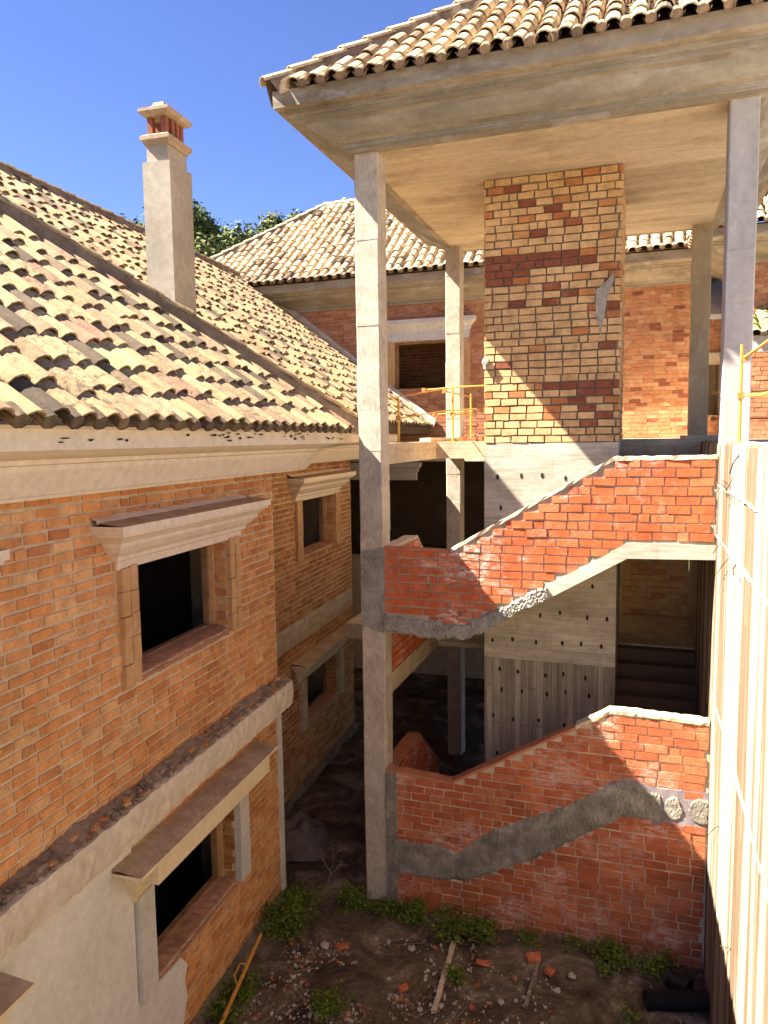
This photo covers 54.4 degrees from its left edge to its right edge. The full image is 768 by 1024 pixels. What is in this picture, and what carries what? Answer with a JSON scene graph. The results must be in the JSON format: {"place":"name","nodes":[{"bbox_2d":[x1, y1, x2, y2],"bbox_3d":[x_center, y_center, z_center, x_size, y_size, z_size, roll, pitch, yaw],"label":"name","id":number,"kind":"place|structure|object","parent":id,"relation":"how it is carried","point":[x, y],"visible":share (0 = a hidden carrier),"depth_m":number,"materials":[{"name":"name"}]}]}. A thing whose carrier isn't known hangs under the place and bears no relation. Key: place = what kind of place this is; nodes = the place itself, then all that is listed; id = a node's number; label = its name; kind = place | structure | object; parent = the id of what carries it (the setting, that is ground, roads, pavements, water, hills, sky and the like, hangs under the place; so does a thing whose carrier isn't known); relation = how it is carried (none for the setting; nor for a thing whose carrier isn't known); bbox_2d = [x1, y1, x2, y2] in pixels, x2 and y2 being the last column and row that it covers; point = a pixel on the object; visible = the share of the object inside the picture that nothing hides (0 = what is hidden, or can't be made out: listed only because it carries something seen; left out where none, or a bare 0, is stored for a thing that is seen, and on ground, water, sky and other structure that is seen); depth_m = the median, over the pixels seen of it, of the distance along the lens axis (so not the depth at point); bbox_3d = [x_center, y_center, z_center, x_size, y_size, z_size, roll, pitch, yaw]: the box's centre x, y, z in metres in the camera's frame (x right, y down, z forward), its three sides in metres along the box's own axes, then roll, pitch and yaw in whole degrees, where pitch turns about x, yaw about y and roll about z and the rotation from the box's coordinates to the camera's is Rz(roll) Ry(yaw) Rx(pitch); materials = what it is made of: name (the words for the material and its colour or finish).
{"place":"outdoors","nodes":[
{"label":"outdoors","id":0,"kind":"place"},
{"bbox_2d":[0,0,764,318],"label":"sky","id":1,"kind":"structure","parent":0,"point":[76,75],"materials":[{"name":"blue"}]},
{"bbox_2d":[154,667,709,1023],"bbox_3d":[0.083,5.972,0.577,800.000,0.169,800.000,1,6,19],"label":"ground","id":2,"kind":"structure","parent":0,"point":[332,800],"depth_m":8.75,"materials":[{"name":"soil"}]},
{"bbox_2d":[0,101,434,1023],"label":"brick house","id":3,"kind":"structure","parent":2,"relation":"on","point":[178,433],"depth_m":6.99,"materials":[{"name":"brick"}]},
{"bbox_2d":[0,548,9,564],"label":"window","id":4,"kind":"structure","parent":3,"relation":"in","point":[4,553],"depth_m":4.75,"materials":[{"name":"concrete"}]},
{"bbox_2d":[0,972,34,1023],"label":"window","id":5,"kind":"structure","parent":3,"relation":"in","point":[13,989],"depth_m":4.94,"materials":[{"name":"concrete"}]},
{"bbox_2d":[91,494,270,687],"bbox_3d":[-1.958,0.679,7.435,0.570,1.547,2.825,1,6,16],"label":"window","id":6,"kind":"structure","parent":3,"relation":"in","point":[139,537],"depth_m":7.18,"materials":[{"name":"stone"}]},
{"bbox_2d":[111,741,277,1005],"bbox_3d":[-1.913,3.633,7.696,0.590,1.519,2.790,1,6,16],"label":"window","id":7,"kind":"structure","parent":3,"relation":"in","point":[226,794],"depth_m":7.47,"materials":[{"name":"stone"}]},
{"bbox_2d":[292,625,347,731],"bbox_3d":[-1.162,3.058,13.767,0.540,1.334,2.700,1,6,16],"label":"window","id":8,"kind":"structure","parent":3,"relation":"in","point":[323,653],"depth_m":13.79,"materials":[{"name":"concrete"}]},
{"bbox_2d":[287,468,355,560],"bbox_3d":[-1.183,0.008,13.493,0.570,1.517,2.750,1,6,16],"label":"window","id":9,"kind":"structure","parent":3,"relation":"in","point":[321,484],"depth_m":13.55,"materials":[{"name":"stone"}]},
{"bbox_2d":[197,962,264,1023],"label":"weed","id":10,"kind":"object","parent":2,"relation":"on","point":[221,1003],"visible":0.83,"depth_m":8.01,"materials":[{"name":"green plant"}]},
{"bbox_2d":[219,933,261,1023],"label":"scaffold prop","id":11,"kind":"object","parent":2,"relation":"on","point":[238,984],"visible":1,"depth_m":8.15,"materials":[{"name":"yellow metal"}]},
{"bbox_2d":[253,886,325,942],"bbox_3d":[-1.205,4.937,9.185,0.817,0.445,0.996,1,6,19],"label":"weed","id":12,"kind":"object","parent":2,"relation":"on","point":[277,921],"visible":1,"depth_m":9.12,"materials":[{"name":"green plant"}]},
{"bbox_2d":[275,877,329,917],"bbox_3d":[-1.134,4.972,9.738,0.899,0.267,0.772,1,6,19],"label":"weed","id":13,"kind":"object","parent":2,"relation":"on","point":[307,896],"visible":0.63,"depth_m":9.72,"materials":[{"name":"green plant"}]},
{"bbox_2d":[285,810,333,861],"bbox_3d":[-1.292,4.711,11.069,1.080,0.505,0.907,-2,6,-10],"label":"sheet","id":14,"kind":"object","parent":2,"relation":"on","point":[305,833],"visible":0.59,"depth_m":10.83,"materials":[{"name":"grey fabric"}]},
{"bbox_2d":[320,941,328,948],"bbox_3d":[-0.706,5.158,8.890,0.106,0.076,0.107,0,6,6],"label":"stone","id":15,"kind":"object","parent":2,"relation":"on","point":[324,945],"visible":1,"depth_m":8.86,"materials":[{"name":"grey stone"}]},
{"bbox_2d":[315,844,347,893],"bbox_3d":[-0.675,4.722,9.780,0.474,0.741,0.225,0,6,9],"label":"dry shrub","id":16,"kind":"object","parent":2,"relation":"on","point":[332,865],"visible":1,"depth_m":9.81,"materials":[{"name":"plant"}]},
{"bbox_2d":[306,979,356,1023],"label":"weed","id":17,"kind":"object","parent":2,"relation":"on","point":[325,1009],"visible":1,"depth_m":7.88,"materials":[{"name":"green plant"}]},
{"bbox_2d":[334,942,347,950],"bbox_3d":[-0.509,5.139,8.836,0.165,0.055,0.083,2,11,-33],"label":"brick piece","id":18,"kind":"object","parent":2,"relation":"on","point":[340,946],"visible":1,"depth_m":8.82,"materials":[{"name":"brick"}]},
{"bbox_2d":[330,880,377,921],"bbox_3d":[-0.392,4.974,9.599,0.648,0.270,0.729,-1,6,3],"label":"weed","id":19,"kind":"object","parent":2,"relation":"on","point":[353,898],"visible":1,"depth_m":9.57,"materials":[{"name":"green plant"}]},
{"bbox_2d":[371,894,406,920],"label":"weed","id":20,"kind":"object","parent":2,"relation":"on","point":[389,905],"visible":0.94,"depth_m":9.48,"materials":[{"name":"green plant"}]},
{"bbox_2d":[398,983,407,992],"bbox_3d":[0.209,5.196,8.152,0.131,0.058,0.062,2,11,-39],"label":"brick piece","id":21,"kind":"object","parent":2,"relation":"on","point":[403,987],"visible":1,"depth_m":8.14,"materials":[{"name":"brick"}]},
{"bbox_2d":[408,945,414,951],"bbox_3d":[0.324,5.153,8.811,0.099,0.066,0.087,-4,7,-32],"label":"stone","id":22,"kind":"object","parent":2,"relation":"on","point":[411,948],"visible":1,"depth_m":8.78,"materials":[{"name":"grey stone"}]},
{"bbox_2d":[394,894,431,928],"bbox_3d":[0.352,4.979,9.305,0.450,0.295,0.638,-2,6,-8],"label":"weed","id":23,"kind":"object","parent":2,"relation":"on","point":[412,912],"visible":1,"depth_m":9.28,"materials":[{"name":"green plant"}]},
{"bbox_2d":[438,1002,443,1008],"bbox_3d":[0.606,5.239,7.925,0.070,0.053,0.069,-5,7,-34],"label":"stone","id":24,"kind":"object","parent":2,"relation":"on","point":[441,1005],"visible":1,"depth_m":7.91,"materials":[{"name":"grey stone"}]},
{"bbox_2d":[431,941,455,1013],"bbox_3d":[0.679,5.194,8.376,0.068,0.059,1.123,1,6,16],"label":"timber batten","id":25,"kind":"object","parent":2,"relation":"on","point":[434,1007],"visible":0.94,"depth_m":8.25,"materials":[{"name":"wood"}]},
{"bbox_2d":[442,963,472,987],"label":"weed","id":26,"kind":"object","parent":2,"relation":"on","point":[457,978],"visible":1,"depth_m":8.31,"materials":[{"name":"green plant"}]},
{"bbox_2d":[210,197,716,678],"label":"brick house","id":27,"kind":"structure","parent":2,"relation":"on","point":[303,265],"depth_m":18.47,"materials":[{"name":"tile"}]},
{"bbox_2d":[387,315,475,390],"bbox_3d":[1.073,-3.874,18.363,2.440,1.753,0.404,1,6,19],"label":"window","id":28,"kind":"structure","parent":27,"relation":"in","point":[402,331],"depth_m":18.32,"materials":[{"name":"concrete"}]},
{"bbox_2d":[428,901,507,953],"bbox_3d":[1.009,5.006,9.090,0.961,0.265,0.804,-1,6,-3],"label":"weed","id":29,"kind":"object","parent":2,"relation":"on","point":[465,927],"visible":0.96,"depth_m":9.10,"materials":[{"name":"green plant"}]},
{"bbox_2d":[461,917,496,944],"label":"weed","id":30,"kind":"object","parent":2,"relation":"on","point":[487,935],"visible":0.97,"depth_m":8.95,"materials":[{"name":"green plant"}]},
{"bbox_2d":[476,959,489,966],"bbox_3d":[1.134,5.158,8.545,0.156,0.024,0.086,6,15,7],"label":"brick piece","id":31,"kind":"object","parent":2,"relation":"on","point":[486,963],"visible":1,"depth_m":8.54,"materials":[{"name":"orange brick"}]},
{"bbox_2d":[497,998,504,1005],"bbox_3d":[1.250,5.225,7.965,0.078,0.057,0.084,-6,7,-42],"label":"stone","id":32,"kind":"object","parent":2,"relation":"on","point":[500,1001],"visible":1,"depth_m":7.95,"materials":[{"name":"grey stone"}]},
{"bbox_2d":[259,0,767,968],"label":"stair tower","id":33,"kind":"structure","parent":2,"relation":"on","point":[549,156],"depth_m":9.04,"materials":[{"name":"concrete"}]},
{"bbox_2d":[388,385,483,442],"bbox_3d":[1.095,-1.492,11.246,1.207,0.865,3.836,1,6,19],"label":"guard railing","id":34,"kind":"object","parent":33,"relation":"on","point":[434,414],"visible":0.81,"depth_m":11.48,"materials":[{"name":"yellow metal"}]},
{"bbox_2d":[458,437,483,441],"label":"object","id":35,"kind":"object","parent":33,"relation":"on","point":[460,439],"visible":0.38,"depth_m":12.25,"materials":[{"name":"orange brick"}]},
{"bbox_2d":[505,919,545,949],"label":"weed","id":36,"kind":"object","parent":2,"relation":"on","point":[536,930],"visible":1,"depth_m":8.89,"materials":[{"name":"green plant"}]},
{"bbox_2d":[523,962,539,1009],"bbox_3d":[1.628,5.195,8.217,0.051,0.063,0.732,2,6,23],"label":"timber batten","id":37,"kind":"object","parent":2,"relation":"on","point":[530,988],"visible":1,"depth_m":8.16,"materials":[{"name":"brown wood"}]},
{"bbox_2d":[525,951,540,963],"bbox_3d":[1.717,5.124,8.572,0.166,0.084,0.114,4,25,-10],"label":"brick piece","id":38,"kind":"object","parent":2,"relation":"on","point":[532,957],"visible":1,"depth_m":8.55,"materials":[{"name":"brick"}]},
{"bbox_2d":[544,967,555,976],"bbox_3d":[1.857,5.155,8.368,0.092,0.060,0.102,15,9,39],"label":"brick piece","id":39,"kind":"object","parent":2,"relation":"on","point":[549,971],"visible":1,"depth_m":8.35,"materials":[{"name":"orange brick"}]},
{"bbox_2d":[553,987,560,992],"bbox_3d":[1.882,5.200,8.116,0.082,0.058,0.078,0,6,8],"label":"stone","id":40,"kind":"object","parent":2,"relation":"on","point":[557,990],"visible":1,"depth_m":8.10,"materials":[{"name":"grey stone"}]},
{"bbox_2d":[568,972,575,979],"bbox_3d":[2.095,5.175,8.319,0.089,0.066,0.097,-1,6,2],"label":"stone","id":41,"kind":"object","parent":2,"relation":"on","point":[571,975],"visible":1,"depth_m":8.30,"materials":[{"name":"grey stone"}]},
{"bbox_2d":[558,928,587,955],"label":"weed","id":42,"kind":"object","parent":2,"relation":"on","point":[573,940],"visible":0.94,"depth_m":8.75,"materials":[{"name":"green plant"}]},
{"bbox_2d":[575,933,647,977],"bbox_3d":[2.613,5.065,8.523,0.661,0.262,0.660,-1,6,-7],"label":"weed","id":43,"kind":"object","parent":2,"relation":"on","point":[607,954],"visible":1,"depth_m":8.49,"materials":[{"name":"green plant"}]},
{"bbox_2d":[613,1001,647,1023],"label":"weed","id":44,"kind":"object","parent":2,"relation":"on","point":[633,1014],"visible":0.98,"depth_m":7.67,"materials":[{"name":"green plant"}]},
{"bbox_2d":[626,945,681,983],"bbox_3d":[3.048,5.035,8.389,0.596,0.286,0.502,-4,6,-32],"label":"weed","id":45,"kind":"object","parent":2,"relation":"on","point":[660,966],"visible":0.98,"depth_m":8.37,"materials":[{"name":"green plant"}]},
{"bbox_2d":[642,989,709,1011],"bbox_3d":[3.068,5.123,7.831,0.648,0.203,0.203,-1,6,2],"label":"drain pipe","id":46,"kind":"object","parent":2,"relation":"on","point":[683,1000],"visible":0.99,"depth_m":7.76,"materials":[{"name":"black plastic"}]},
{"bbox_2d":[664,969,692,988],"bbox_3d":[3.198,5.112,8.087,0.196,0.194,0.240,-5,7,-40],"label":"pipe socket","id":47,"kind":"object","parent":2,"relation":"on","point":[674,979],"visible":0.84,"depth_m":8.06,"materials":[{"name":"black plastic"}]},
{"bbox_2d":[688,440,767,1023],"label":"concrete wall","id":48,"kind":"structure","parent":2,"relation":"on","point":[728,605],"depth_m":6.21,"materials":[{"name":"concrete"}]},
{"bbox_2d":[711,339,767,441],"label":"guard railing","id":49,"kind":"object","parent":48,"relation":"on","point":[741,395],"visible":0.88,"depth_m":7.55,"materials":[{"name":"yellow metal"}]},
{"bbox_2d":[244,896,704,1023],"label":"gravel","id":50,"kind":"structure","parent":0,"point":[395,999],"depth_m":8.19,"materials":[{"name":"grey gravel"}]},
{"bbox_2d":[687,196,767,438],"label":"brick house","id":51,"kind":"structure","parent":0,"point":[759,405],"depth_m":14.64,"materials":[{"name":"brick"}]},
{"bbox_2d":[749,439,767,441],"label":"concrete deck","id":52,"kind":"structure","parent":0,"point":[759,440],"depth_m":10.92,"materials":[{"name":"white concrete"}]},
{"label":"hill","id":53,"kind":"structure","parent":0,"visible":0},
{"bbox_2d":[133,199,227,250],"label":"tree","id":54,"kind":"object","parent":53,"relation":"on","point":[206,226],"visible":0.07,"depth_m":42.21,"materials":[{"name":"green plant"}]},
{"bbox_2d":[194,230,227,256],"bbox_3d":[-9.273,-11.871,40.875,6.786,6.750,6.789,1,6,19],"label":"tree","id":55,"kind":"object","parent":53,"relation":"on","point":[208,251],"visible":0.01,"depth_m":38.31,"materials":[{"name":"green plant"}]},
{"bbox_2d":[200,220,262,257],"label":"tree","id":56,"kind":"object","parent":53,"relation":"on","point":[238,237],"visible":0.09,"depth_m":41.58,"materials":[{"name":"green plant"}]},
{"bbox_2d":[227,227,263,234],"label":"tree","id":57,"kind":"object","parent":53,"relation":"on","point":[253,231],"depth_m":50.26,"materials":[{"name":"green plant"}]},
{"bbox_2d":[257,209,304,231],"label":"tree","id":58,"kind":"object","parent":53,"relation":"on","point":[269,222],"visible":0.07,"depth_m":50.37,"materials":[{"name":"green plant"}]}
]}

